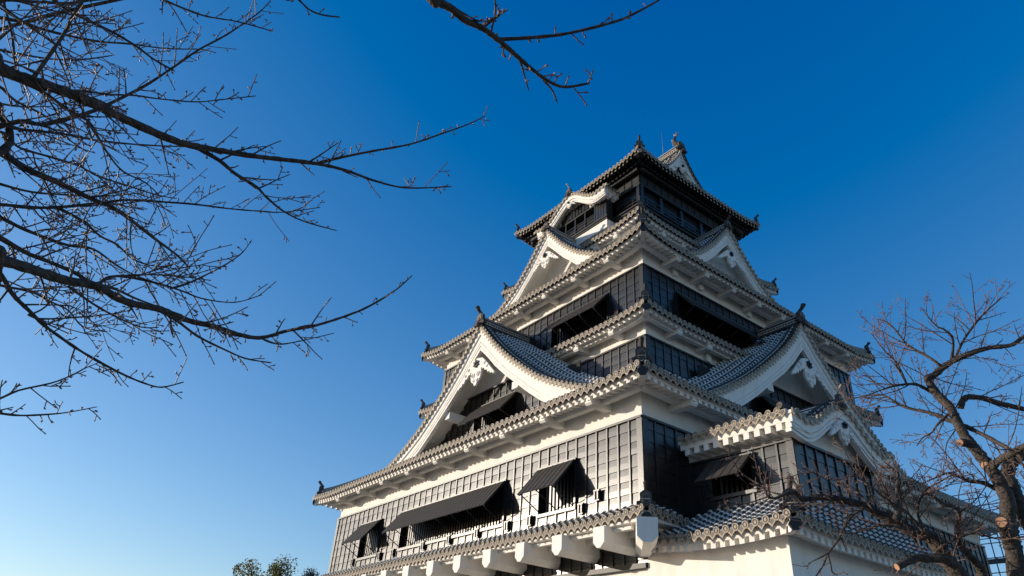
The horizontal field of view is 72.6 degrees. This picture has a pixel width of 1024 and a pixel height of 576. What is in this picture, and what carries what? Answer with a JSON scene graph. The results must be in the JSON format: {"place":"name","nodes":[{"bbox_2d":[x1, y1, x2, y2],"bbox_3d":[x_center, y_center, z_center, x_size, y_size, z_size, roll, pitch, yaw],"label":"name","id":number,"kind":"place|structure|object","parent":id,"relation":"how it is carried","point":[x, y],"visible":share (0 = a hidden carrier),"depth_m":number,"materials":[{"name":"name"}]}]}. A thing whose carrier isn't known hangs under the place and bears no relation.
{"place":"outdoors","nodes":[
{"label":"outdoors","id":0,"kind":"place"},
{"bbox_2d":[0,0,1023,575],"label":"sky","id":1,"kind":"structure","parent":0,"point":[876,147],"materials":[{"name":"blue"}]},
{"bbox_2d":[937,474,1023,575],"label":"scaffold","id":2,"kind":"object","parent":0,"point":[998,560],"visible":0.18,"depth_m":38.09,"materials":[{"name":"metal"}]},
{"label":"ground","id":3,"kind":"structure","parent":0,"visible":0},
{"bbox_2d":[232,558,266,575],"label":"tree","id":4,"kind":"object","parent":3,"relation":"on","point":[241,570],"visible":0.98,"depth_m":53.85,"materials":[{"name":"green plant"}]},
{"bbox_2d":[262,554,297,575],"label":"tree","id":5,"kind":"object","parent":3,"relation":"on","point":[274,569],"visible":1,"depth_m":52.91,"materials":[{"name":"green plant"}]},
{"bbox_2d":[301,565,319,575],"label":"conifer tree","id":6,"kind":"object","parent":3,"relation":"on","point":[313,573],"visible":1,"depth_m":66.85,"materials":[{"name":"green plant"}]},
{"bbox_2d":[0,0,659,433],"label":"bare cherry tree","id":7,"kind":"object","parent":3,"relation":"on","point":[48,88],"visible":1,"depth_m":4.54,"materials":[{"name":"brown plant"}]},
{"bbox_2d":[313,131,999,575],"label":"castle keep","id":8,"kind":"structure","parent":3,"relation":"on","point":[635,361],"depth_m":30.54,"materials":[{"name":"paint"}]},
{"bbox_2d":[341,518,384,560],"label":"awning window","id":9,"kind":"structure","parent":8,"relation":"in","point":[368,534],"depth_m":35.52,"materials":[{"name":"black"}]},
{"bbox_2d":[381,479,517,551],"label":"awning window","id":10,"kind":"structure","parent":8,"relation":"in","point":[484,507],"depth_m":29.83,"materials":[{"name":"black"}]},
{"bbox_2d":[517,457,579,518],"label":"awning window","id":11,"kind":"structure","parent":8,"relation":"in","point":[555,485],"depth_m":25.30,"materials":[{"name":"black"}]},
{"bbox_2d":[538,292,608,350],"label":"awning window","id":12,"kind":"structure","parent":8,"relation":"in","point":[596,311],"depth_m":34.64,"materials":[{"name":"black"}]},
{"bbox_2d":[558,199,615,245],"bbox_3d":[4.297,-3.395,44.164,1.090,2.300,5.980,24,-37,-30],"label":"bay window","id":13,"kind":"structure","parent":8,"relation":"in","point":[595,220],"depth_m":42.80,"materials":[{"name":"black paint"}]},
{"bbox_2d":[620,190,636,209],"bbox_3d":[4.813,-3.939,44.914,0.020,0.730,9.480,24,-37,-30],"label":"window glass","id":14,"kind":"structure","parent":8,"relation":"in","point":[631,196],"depth_m":42.35,"materials":[{"name":"black glass"}]},
{"bbox_2d":[644,191,708,232],"bbox_3d":[11.171,-4.111,43.886,9.060,0.730,0.020,24,-37,-30],"label":"window glass","id":15,"kind":"structure","parent":8,"relation":"in","point":[646,194],"depth_m":43.11,"materials":[{"name":"black glass"}]},
{"bbox_2d":[669,291,766,351],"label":"awning window","id":16,"kind":"structure","parent":8,"relation":"in","point":[689,310],"depth_m":34.05,"materials":[{"name":"black"}]},
{"bbox_2d":[694,451,758,501],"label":"awning window","id":17,"kind":"structure","parent":8,"relation":"in","point":[724,483],"depth_m":22.12,"materials":[{"name":"black"}]},
{"bbox_2d":[718,272,1023,575],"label":"bare cherry tree","id":18,"kind":"object","parent":3,"relation":"on","point":[1006,486],"visible":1,"depth_m":6.50,"materials":[{"name":"brown plant"}]}
]}

